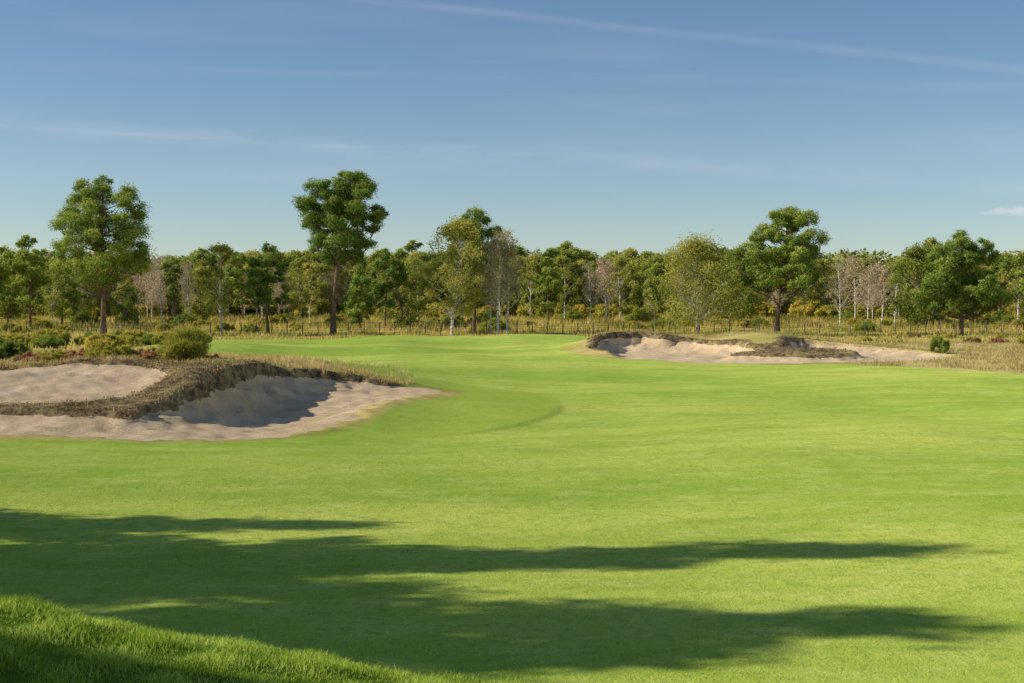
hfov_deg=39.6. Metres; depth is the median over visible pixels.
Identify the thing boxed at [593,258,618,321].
birch tree
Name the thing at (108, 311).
gorse bush
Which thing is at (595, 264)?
birch tree
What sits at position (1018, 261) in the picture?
pine tree
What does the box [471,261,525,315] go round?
oak tree
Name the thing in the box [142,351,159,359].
heather bush
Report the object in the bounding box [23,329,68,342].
gorse bush
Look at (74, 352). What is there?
heather bush
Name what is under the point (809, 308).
gorse bush
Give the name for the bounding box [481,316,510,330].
leafy shrub
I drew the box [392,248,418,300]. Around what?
pine tree
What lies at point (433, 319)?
leafy shrub
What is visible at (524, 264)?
oak tree
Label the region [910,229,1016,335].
pine tree
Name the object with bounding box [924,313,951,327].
leafy shrub
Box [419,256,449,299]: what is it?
oak tree
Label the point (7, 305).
pine tree
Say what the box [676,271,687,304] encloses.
birch tree
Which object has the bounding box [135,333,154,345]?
gorse bush
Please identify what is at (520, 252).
pine tree
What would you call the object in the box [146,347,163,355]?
heather bush
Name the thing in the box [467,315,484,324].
gorse bush
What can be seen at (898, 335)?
gorse bush
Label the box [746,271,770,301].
birch tree
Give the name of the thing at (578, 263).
birch tree
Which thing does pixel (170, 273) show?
birch tree
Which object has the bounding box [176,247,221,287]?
pine tree
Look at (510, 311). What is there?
gorse bush
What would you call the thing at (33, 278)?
pine tree
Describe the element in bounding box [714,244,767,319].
oak tree
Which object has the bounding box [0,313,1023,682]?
ground
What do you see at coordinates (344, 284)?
pine tree
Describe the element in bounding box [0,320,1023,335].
wire fence
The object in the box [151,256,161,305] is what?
birch tree
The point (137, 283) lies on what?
birch tree
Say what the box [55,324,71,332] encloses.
gorse bush
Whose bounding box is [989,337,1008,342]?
heather bush
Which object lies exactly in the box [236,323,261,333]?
leafy shrub
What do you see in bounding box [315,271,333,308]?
birch tree
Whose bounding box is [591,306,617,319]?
gorse bush
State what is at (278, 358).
mound grass
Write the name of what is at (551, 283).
pine tree
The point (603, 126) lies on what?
sky
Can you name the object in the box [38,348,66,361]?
gorse bush
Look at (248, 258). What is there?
birch tree
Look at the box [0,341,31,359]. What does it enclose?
leafy shrub
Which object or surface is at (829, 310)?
gorse bush
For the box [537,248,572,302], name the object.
pine tree
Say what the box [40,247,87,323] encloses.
pine tree
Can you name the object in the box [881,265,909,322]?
birch tree
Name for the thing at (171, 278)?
pine tree
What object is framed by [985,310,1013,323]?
leafy shrub
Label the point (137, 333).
gorse bush
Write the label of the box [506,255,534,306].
birch tree
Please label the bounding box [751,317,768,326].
leafy shrub
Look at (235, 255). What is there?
pine tree
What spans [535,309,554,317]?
gorse bush
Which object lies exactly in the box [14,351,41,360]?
heather bush
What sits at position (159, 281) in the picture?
birch tree
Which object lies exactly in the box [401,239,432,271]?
pine tree
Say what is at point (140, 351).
heather bush
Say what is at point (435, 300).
oak tree
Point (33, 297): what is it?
oak tree
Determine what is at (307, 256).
oak tree
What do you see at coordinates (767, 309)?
gorse bush
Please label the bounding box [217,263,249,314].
oak tree
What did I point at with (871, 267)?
birch tree
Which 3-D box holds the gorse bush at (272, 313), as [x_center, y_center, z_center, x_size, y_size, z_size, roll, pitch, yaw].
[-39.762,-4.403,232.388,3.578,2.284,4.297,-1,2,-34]
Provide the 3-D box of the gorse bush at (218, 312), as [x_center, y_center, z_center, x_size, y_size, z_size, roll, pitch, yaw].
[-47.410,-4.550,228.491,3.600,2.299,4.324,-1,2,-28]
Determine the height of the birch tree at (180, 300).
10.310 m
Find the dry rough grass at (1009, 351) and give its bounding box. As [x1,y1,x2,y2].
[591,328,1023,373]
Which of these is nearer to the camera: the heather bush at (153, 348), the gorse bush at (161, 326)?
the heather bush at (153, 348)
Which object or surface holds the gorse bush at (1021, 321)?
on the ground at (558, 427)
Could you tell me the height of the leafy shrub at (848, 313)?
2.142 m
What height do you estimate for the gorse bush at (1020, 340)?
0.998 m
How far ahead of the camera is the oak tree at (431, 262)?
236.97 m
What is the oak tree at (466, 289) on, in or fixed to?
on the ground at (558, 427)
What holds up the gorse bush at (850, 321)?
on the ground at (558, 427)
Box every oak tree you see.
[0,245,16,311]
[9,251,56,316]
[51,263,100,319]
[86,284,116,308]
[107,284,147,325]
[158,264,189,316]
[163,255,210,310]
[179,265,223,319]
[188,270,238,313]
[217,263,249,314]
[222,249,261,257]
[223,268,254,316]
[231,256,263,314]
[241,250,290,312]
[259,255,305,314]
[288,262,343,315]
[299,249,345,311]
[314,266,352,314]
[361,252,407,307]
[371,255,439,326]
[400,263,446,305]
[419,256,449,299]
[420,256,465,305]
[427,249,446,282]
[436,252,493,312]
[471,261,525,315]
[509,244,542,257]
[515,253,551,301]
[545,266,599,306]
[553,245,602,302]
[571,267,608,306]
[589,254,644,306]
[620,260,672,307]
[622,252,688,307]
[639,256,693,316]
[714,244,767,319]
[815,263,846,306]
[822,265,862,305]
[839,256,879,304]
[886,241,945,327]
[886,258,928,313]
[968,263,1009,311]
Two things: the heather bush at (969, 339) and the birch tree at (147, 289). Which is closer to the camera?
the heather bush at (969, 339)
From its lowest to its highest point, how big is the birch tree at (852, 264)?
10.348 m
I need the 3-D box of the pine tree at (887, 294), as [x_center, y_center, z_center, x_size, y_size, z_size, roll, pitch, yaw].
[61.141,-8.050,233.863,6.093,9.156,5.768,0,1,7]
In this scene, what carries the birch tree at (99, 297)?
on the ground at (558, 427)
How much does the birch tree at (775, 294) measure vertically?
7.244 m
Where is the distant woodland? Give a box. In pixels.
[0,246,1021,315]
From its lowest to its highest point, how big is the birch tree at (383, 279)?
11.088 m
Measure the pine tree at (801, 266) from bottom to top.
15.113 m
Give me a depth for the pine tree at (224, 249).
165.75 m
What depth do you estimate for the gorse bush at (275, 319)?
201.17 m
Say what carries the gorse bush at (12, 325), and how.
on the ground at (558, 427)
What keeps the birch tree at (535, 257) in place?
on the ground at (558, 427)
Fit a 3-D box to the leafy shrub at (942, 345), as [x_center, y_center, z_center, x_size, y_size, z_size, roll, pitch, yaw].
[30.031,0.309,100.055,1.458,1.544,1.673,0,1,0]
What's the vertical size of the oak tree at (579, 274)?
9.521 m
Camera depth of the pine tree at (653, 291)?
194.70 m
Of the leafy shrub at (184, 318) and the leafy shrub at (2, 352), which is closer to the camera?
the leafy shrub at (2, 352)
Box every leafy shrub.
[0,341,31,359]
[0,345,6,359]
[70,312,93,323]
[90,317,99,324]
[169,312,197,325]
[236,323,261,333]
[240,315,258,321]
[277,314,295,320]
[324,315,343,324]
[426,317,440,325]
[442,314,463,320]
[477,310,500,320]
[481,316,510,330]
[558,311,582,321]
[562,308,584,319]
[624,309,647,322]
[646,316,675,328]
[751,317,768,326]
[834,309,857,319]
[853,319,875,330]
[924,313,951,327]
[929,335,950,353]
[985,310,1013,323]
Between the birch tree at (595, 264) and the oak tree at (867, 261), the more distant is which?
the oak tree at (867, 261)
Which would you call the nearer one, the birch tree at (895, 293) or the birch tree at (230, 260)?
the birch tree at (895, 293)
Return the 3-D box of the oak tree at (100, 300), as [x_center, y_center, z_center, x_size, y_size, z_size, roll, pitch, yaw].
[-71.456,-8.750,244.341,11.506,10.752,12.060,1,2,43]
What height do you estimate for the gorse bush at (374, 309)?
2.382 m
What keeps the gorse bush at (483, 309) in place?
on the ground at (558, 427)
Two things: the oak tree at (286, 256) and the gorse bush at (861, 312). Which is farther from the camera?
the oak tree at (286, 256)
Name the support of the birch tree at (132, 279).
on the ground at (558, 427)
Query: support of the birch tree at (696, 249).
on the ground at (558, 427)
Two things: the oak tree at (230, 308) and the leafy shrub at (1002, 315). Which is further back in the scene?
the oak tree at (230, 308)
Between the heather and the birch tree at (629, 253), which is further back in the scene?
the birch tree at (629, 253)
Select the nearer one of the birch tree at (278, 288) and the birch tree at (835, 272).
the birch tree at (278, 288)
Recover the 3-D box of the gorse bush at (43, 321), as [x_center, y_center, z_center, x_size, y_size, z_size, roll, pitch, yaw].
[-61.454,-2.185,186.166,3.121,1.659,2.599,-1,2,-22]
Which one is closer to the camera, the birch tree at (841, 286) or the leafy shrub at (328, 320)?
the birch tree at (841, 286)
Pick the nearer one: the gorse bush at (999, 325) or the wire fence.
the wire fence
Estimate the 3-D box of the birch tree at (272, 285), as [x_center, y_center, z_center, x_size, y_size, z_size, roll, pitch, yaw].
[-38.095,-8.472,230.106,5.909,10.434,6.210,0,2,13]
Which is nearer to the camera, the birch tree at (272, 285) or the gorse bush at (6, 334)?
the gorse bush at (6, 334)
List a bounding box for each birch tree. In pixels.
[33,258,71,322]
[77,260,107,306]
[77,279,92,310]
[88,286,113,303]
[96,285,127,307]
[107,265,135,309]
[115,278,126,313]
[127,272,151,306]
[129,258,163,303]
[133,271,154,322]
[138,267,153,316]
[141,270,162,320]
[143,263,161,315]
[148,270,171,322]
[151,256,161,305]
[152,252,171,314]
[162,254,176,315]
[164,259,198,309]
[174,260,197,316]
[181,259,212,298]
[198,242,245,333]
[208,256,243,313]
[228,255,252,310]
[236,278,251,317]
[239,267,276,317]
[268,258,292,313]
[270,266,288,313]
[277,281,292,311]
[284,257,318,322]
[284,267,301,313]
[285,257,312,306]
[295,262,321,322]
[300,247,319,290]
[315,263,348,306]
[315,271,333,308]
[337,259,364,308]
[352,249,387,306]
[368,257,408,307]
[399,252,433,322]
[409,215,492,335]
[439,265,468,316]
[477,248,509,332]
[478,225,518,333]
[489,235,529,333]
[492,271,506,314]
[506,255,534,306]
[516,254,542,304]
[517,260,542,317]
[524,257,546,304]
[552,255,582,321]
[555,258,578,305]
[571,259,599,309]
[579,259,611,307]
[579,262,600,321]
[591,261,625,305]
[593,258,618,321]
[603,255,635,320]
[609,256,638,304]
[616,260,642,304]
[622,248,642,303]
[637,250,653,305]
[643,284,658,308]
[645,229,751,333]
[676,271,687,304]
[683,262,706,305]
[700,265,719,302]
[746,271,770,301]
[755,262,777,302]
[768,277,786,308]
[783,262,800,304]
[784,273,825,304]
[805,274,827,304]
[810,256,845,305]
[817,263,853,307]
[826,260,854,329]
[837,265,862,304]
[838,254,870,316]
[845,258,874,304]
[852,266,883,319]
[859,261,882,293]
[862,270,881,319]
[864,285,881,310]
[874,265,898,319]
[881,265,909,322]
[886,264,913,311]
[888,272,898,318]
[903,268,923,306]
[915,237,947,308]
[994,248,1023,318]
[995,254,1019,311]
[1000,251,1016,305]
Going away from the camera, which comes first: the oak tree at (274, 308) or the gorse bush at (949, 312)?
the gorse bush at (949, 312)
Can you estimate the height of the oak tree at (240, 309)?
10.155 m
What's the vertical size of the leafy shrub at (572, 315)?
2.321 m
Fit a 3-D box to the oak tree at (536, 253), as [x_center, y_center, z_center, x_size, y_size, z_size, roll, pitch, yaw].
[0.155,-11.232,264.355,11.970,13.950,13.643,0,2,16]
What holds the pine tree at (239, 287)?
on the ground at (558, 427)
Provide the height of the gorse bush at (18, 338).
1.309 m
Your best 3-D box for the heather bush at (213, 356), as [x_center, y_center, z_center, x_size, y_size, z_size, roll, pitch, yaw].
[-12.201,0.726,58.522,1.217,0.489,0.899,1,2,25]
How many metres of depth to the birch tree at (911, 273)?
230.72 m
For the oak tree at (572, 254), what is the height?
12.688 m
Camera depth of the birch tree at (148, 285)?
209.69 m
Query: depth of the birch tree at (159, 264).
238.26 m
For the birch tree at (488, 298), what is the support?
on the ground at (558, 427)
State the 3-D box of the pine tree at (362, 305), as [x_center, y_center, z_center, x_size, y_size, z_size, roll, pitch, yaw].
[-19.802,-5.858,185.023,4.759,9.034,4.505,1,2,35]
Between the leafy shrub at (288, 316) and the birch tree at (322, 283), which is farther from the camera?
the birch tree at (322, 283)
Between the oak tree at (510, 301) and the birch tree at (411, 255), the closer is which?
the birch tree at (411, 255)
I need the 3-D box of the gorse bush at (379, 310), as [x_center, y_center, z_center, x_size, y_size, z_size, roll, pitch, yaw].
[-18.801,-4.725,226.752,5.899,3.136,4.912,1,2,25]
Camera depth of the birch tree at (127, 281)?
231.74 m
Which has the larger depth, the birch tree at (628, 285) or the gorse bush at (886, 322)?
the birch tree at (628, 285)
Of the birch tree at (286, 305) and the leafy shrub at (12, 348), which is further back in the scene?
the birch tree at (286, 305)
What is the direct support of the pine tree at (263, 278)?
on the ground at (558, 427)
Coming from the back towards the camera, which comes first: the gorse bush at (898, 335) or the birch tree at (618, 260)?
the birch tree at (618, 260)
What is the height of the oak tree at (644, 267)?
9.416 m
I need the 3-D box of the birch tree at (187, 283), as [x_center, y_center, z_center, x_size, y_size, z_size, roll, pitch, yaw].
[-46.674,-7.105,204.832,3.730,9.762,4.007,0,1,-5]
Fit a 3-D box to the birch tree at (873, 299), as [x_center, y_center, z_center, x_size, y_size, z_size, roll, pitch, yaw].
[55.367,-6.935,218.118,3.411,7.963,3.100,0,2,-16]
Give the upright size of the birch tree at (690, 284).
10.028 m
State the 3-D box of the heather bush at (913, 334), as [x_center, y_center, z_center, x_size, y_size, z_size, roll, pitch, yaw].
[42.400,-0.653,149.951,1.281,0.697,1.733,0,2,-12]
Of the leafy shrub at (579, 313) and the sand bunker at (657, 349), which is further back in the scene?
the leafy shrub at (579, 313)
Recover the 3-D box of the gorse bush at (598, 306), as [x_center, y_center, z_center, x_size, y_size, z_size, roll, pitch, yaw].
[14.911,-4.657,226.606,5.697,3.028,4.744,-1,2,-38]
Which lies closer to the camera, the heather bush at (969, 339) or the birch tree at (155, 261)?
the heather bush at (969, 339)
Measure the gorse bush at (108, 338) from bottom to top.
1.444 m
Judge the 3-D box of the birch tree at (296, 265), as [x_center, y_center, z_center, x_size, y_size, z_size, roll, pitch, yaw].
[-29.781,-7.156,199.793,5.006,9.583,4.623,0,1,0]
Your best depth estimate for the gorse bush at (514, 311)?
231.19 m
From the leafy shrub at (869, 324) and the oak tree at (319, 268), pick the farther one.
the oak tree at (319, 268)
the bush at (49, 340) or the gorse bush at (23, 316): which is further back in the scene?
the gorse bush at (23, 316)
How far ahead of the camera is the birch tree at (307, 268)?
204.53 m
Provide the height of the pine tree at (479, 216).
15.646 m
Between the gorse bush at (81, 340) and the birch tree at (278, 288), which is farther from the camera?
the birch tree at (278, 288)
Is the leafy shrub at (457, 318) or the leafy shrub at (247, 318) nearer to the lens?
the leafy shrub at (247, 318)
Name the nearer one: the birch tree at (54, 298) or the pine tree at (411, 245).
the birch tree at (54, 298)
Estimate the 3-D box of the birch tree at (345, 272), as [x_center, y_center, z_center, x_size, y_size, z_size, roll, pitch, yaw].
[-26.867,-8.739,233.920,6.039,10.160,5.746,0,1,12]
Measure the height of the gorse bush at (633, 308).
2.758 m
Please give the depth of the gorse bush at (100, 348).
57.66 m
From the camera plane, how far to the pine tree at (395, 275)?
189.61 m
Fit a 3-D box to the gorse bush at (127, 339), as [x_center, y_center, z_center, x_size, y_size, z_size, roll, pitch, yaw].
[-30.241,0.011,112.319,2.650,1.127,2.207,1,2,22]
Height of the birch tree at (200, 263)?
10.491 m
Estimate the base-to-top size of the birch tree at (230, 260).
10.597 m
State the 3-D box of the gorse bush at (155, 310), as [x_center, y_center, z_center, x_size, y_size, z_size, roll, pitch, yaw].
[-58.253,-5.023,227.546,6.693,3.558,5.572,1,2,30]
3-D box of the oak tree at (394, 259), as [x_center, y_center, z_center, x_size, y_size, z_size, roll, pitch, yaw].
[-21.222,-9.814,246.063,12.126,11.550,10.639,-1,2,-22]
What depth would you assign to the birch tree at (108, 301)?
234.10 m
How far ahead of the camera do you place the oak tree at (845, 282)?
246.26 m
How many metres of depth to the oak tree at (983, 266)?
231.82 m
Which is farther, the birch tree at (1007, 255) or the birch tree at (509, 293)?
the birch tree at (1007, 255)
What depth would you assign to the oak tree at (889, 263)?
238.25 m
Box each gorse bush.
[0,336,11,343]
[1,323,15,331]
[2,334,29,346]
[4,333,22,337]
[9,325,32,333]
[18,313,28,318]
[22,316,43,323]
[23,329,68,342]
[24,334,56,345]
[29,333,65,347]
[30,328,71,344]
[32,318,54,328]
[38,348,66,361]
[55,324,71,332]
[73,331,97,344]
[79,308,100,317]
[79,334,98,344]
[83,333,120,348]
[83,339,135,357]
[96,305,114,317]
[111,328,125,336]
[118,335,144,346]
[119,329,153,337]
[133,301,168,318]
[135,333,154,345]
[150,331,169,344]
[154,325,211,361]
[156,322,174,331]
[192,319,209,326]
[194,313,207,319]
[210,307,228,317]
[213,322,234,331]
[247,318,265,325]
[259,308,281,317]
[269,314,288,324]
[289,306,316,318]
[291,325,301,330]
[338,314,347,320]
[364,306,378,317]
[375,304,404,318]
[421,303,451,317]
[443,319,457,326]
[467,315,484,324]
[476,305,504,316]
[500,300,524,317]
[506,301,527,316]
[516,304,540,317]
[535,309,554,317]
[536,302,567,316]
[572,304,591,318]
[591,303,617,318]
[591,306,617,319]
[617,304,643,315]
[626,321,636,325]
[629,324,646,329]
[639,302,674,316]
[639,312,657,322]
[735,319,750,327]
[747,300,775,318]
[752,301,775,317]
[771,302,788,316]
[787,299,823,318]
[813,304,842,319]
[841,302,875,320]
[847,317,864,325]
[863,303,885,318]
[880,320,892,325]
[881,306,897,318]
[895,333,905,338]
[931,308,954,316]
[944,322,954,328]
[969,316,987,324]
[993,322,1005,327]
[998,302,1023,318]
[1010,318,1023,329]
[1016,336,1023,343]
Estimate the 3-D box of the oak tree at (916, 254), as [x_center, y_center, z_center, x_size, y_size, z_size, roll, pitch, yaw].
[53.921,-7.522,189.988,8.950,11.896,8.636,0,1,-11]
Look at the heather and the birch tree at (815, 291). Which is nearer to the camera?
the heather
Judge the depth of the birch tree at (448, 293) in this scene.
232.18 m
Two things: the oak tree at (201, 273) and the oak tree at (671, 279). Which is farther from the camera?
the oak tree at (671, 279)
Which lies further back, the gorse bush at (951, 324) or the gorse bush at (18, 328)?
the gorse bush at (951, 324)
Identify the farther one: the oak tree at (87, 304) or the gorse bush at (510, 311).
the gorse bush at (510, 311)
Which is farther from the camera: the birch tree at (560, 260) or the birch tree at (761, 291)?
the birch tree at (761, 291)
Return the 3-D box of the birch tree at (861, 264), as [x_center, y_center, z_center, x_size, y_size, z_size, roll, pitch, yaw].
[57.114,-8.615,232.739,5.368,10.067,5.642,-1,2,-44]
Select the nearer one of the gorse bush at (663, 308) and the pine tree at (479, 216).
the pine tree at (479, 216)
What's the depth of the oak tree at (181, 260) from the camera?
248.53 m
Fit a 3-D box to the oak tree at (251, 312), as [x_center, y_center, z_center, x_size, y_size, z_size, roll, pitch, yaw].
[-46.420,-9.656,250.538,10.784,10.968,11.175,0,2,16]
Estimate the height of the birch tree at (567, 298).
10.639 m
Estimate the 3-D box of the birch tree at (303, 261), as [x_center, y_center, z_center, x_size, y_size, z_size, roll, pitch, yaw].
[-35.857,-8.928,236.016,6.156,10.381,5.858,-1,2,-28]
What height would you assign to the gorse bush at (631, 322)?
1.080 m
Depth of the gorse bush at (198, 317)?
213.12 m
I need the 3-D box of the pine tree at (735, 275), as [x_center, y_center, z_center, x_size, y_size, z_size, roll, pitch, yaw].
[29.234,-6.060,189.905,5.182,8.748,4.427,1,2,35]
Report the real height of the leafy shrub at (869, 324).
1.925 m
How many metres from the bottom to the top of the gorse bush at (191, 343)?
1.681 m
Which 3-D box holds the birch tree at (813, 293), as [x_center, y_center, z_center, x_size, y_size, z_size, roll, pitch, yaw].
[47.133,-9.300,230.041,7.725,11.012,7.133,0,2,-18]
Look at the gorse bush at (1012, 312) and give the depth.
222.88 m
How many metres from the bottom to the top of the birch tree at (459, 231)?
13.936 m
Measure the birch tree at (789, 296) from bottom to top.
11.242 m
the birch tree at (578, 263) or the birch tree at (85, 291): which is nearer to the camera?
the birch tree at (85, 291)
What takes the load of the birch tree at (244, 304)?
on the ground at (558, 427)
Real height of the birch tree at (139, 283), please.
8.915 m
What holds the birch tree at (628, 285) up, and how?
on the ground at (558, 427)
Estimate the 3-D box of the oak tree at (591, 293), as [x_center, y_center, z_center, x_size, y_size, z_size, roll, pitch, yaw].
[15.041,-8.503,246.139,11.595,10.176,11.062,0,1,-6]
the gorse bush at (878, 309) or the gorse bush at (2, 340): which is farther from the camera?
the gorse bush at (878, 309)
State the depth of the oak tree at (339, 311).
247.50 m
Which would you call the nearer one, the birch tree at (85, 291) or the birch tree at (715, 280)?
the birch tree at (85, 291)
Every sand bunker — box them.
[0,363,440,440]
[597,337,948,363]
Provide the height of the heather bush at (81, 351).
0.629 m
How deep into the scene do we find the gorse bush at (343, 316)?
212.01 m
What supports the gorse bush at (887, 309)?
on the ground at (558, 427)
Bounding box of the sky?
[0,0,1023,262]
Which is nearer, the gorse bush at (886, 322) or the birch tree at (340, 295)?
the gorse bush at (886, 322)
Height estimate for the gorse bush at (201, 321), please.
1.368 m
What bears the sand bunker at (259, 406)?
on the ground at (558, 427)
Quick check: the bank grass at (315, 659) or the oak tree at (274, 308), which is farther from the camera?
the oak tree at (274, 308)
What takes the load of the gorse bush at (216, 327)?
on the ground at (558, 427)
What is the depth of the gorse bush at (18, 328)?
172.00 m
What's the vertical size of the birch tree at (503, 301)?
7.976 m
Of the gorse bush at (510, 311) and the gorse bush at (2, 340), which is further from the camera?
the gorse bush at (510, 311)
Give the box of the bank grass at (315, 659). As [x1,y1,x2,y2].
[0,592,537,682]
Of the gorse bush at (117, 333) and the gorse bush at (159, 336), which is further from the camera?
the gorse bush at (117, 333)
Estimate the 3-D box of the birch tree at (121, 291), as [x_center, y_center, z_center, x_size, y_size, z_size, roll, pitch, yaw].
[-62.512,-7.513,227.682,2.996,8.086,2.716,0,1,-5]
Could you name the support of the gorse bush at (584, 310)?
on the ground at (558, 427)
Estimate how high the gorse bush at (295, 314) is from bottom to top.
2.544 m
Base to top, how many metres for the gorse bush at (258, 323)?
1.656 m
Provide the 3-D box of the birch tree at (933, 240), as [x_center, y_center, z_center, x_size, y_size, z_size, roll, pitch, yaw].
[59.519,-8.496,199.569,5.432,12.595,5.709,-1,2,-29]
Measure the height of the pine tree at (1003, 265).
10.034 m
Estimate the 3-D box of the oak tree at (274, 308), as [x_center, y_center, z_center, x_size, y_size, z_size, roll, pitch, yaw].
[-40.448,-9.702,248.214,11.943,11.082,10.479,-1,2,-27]
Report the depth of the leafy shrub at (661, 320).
189.51 m
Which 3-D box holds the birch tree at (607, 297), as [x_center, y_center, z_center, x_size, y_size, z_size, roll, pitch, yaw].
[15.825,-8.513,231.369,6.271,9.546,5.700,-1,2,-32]
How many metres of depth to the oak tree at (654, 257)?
232.06 m
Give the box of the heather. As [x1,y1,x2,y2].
[0,330,891,420]
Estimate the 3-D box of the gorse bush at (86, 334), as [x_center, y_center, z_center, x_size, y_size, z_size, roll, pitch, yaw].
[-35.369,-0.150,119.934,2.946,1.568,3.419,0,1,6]
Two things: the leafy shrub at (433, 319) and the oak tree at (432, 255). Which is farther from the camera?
the oak tree at (432, 255)
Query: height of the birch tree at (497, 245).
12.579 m
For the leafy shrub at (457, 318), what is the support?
on the ground at (558, 427)
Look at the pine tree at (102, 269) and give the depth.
161.52 m
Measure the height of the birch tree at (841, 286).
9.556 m
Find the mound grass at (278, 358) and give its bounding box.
[0,351,416,412]
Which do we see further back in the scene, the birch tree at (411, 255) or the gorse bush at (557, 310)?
the gorse bush at (557, 310)
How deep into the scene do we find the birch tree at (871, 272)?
191.67 m
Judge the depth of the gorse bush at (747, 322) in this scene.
185.82 m
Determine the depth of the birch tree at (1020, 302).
195.13 m
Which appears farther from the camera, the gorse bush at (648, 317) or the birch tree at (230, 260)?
the birch tree at (230, 260)
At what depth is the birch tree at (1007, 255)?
243.28 m
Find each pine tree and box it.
[0,248,26,324]
[0,263,11,294]
[7,234,52,327]
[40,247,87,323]
[47,174,154,334]
[158,257,193,316]
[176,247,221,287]
[221,252,258,319]
[232,251,239,258]
[243,241,291,333]
[283,249,301,269]
[288,251,303,270]
[291,169,389,334]
[340,266,365,313]
[343,264,382,328]
[344,256,376,306]
[364,248,408,326]
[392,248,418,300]
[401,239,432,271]
[443,204,503,332]
[513,247,525,301]
[534,256,563,322]
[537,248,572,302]
[552,240,584,260]
[641,263,671,318]
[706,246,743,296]
[713,264,747,326]
[738,204,832,332]
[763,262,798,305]
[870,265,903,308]
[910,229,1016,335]
[986,254,1016,309]
[1010,254,1023,299]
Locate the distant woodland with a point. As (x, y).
(842, 256)
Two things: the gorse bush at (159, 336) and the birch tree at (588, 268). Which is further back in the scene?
the birch tree at (588, 268)
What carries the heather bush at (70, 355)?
on the ground at (558, 427)
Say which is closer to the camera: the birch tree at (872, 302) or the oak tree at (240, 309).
the birch tree at (872, 302)
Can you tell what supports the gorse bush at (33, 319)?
on the ground at (558, 427)
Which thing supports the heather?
on the ground at (558, 427)
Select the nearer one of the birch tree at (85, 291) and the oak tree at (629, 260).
the birch tree at (85, 291)
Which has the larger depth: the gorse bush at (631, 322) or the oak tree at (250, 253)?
the oak tree at (250, 253)
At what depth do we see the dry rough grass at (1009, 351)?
100.62 m
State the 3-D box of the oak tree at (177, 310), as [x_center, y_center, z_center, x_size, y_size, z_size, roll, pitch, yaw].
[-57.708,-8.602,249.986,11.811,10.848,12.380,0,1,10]
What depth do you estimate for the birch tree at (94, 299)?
238.49 m
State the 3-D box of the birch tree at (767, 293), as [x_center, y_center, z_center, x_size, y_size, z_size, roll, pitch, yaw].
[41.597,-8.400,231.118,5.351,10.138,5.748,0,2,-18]
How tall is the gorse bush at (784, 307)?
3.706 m
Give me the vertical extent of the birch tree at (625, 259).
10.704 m
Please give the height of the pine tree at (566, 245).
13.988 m
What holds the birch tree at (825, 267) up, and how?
on the ground at (558, 427)
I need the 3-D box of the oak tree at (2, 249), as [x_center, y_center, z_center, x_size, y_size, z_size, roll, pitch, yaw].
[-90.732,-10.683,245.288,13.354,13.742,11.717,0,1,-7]
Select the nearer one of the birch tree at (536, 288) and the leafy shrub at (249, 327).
the leafy shrub at (249, 327)
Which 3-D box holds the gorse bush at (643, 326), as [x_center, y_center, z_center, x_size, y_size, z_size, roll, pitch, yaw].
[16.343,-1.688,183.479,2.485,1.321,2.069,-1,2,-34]
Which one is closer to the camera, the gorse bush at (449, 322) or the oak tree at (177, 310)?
the gorse bush at (449, 322)
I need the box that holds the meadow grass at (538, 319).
[0,310,1023,356]
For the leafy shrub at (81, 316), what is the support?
on the ground at (558, 427)
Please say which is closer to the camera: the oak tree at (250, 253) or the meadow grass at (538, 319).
the meadow grass at (538, 319)
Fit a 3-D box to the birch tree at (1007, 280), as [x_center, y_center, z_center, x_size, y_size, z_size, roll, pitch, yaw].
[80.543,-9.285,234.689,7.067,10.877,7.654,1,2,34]
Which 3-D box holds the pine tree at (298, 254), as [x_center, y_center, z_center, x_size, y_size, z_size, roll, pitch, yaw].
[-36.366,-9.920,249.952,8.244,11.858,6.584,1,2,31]
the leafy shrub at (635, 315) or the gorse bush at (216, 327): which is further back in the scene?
the leafy shrub at (635, 315)
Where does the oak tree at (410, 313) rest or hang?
on the ground at (558, 427)
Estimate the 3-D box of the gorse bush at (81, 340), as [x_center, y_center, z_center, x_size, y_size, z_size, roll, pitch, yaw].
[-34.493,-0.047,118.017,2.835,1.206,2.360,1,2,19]
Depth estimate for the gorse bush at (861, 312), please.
221.23 m
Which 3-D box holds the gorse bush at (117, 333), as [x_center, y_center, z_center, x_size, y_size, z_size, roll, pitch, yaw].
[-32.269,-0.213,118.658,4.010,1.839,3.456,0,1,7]
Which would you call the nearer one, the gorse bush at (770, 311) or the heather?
the heather
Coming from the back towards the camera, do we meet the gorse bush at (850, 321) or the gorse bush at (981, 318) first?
the gorse bush at (981, 318)
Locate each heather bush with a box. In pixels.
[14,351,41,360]
[46,349,76,354]
[59,353,79,359]
[67,347,86,357]
[131,348,149,356]
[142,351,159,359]
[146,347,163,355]
[204,354,227,358]
[907,332,920,337]
[962,337,980,342]
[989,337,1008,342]
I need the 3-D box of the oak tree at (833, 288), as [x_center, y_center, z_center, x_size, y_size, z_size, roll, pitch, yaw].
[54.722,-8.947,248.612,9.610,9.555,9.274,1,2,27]
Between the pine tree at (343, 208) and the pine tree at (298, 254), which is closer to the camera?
the pine tree at (343, 208)
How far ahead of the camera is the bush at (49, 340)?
110.07 m
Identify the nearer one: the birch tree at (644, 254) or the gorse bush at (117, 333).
the gorse bush at (117, 333)

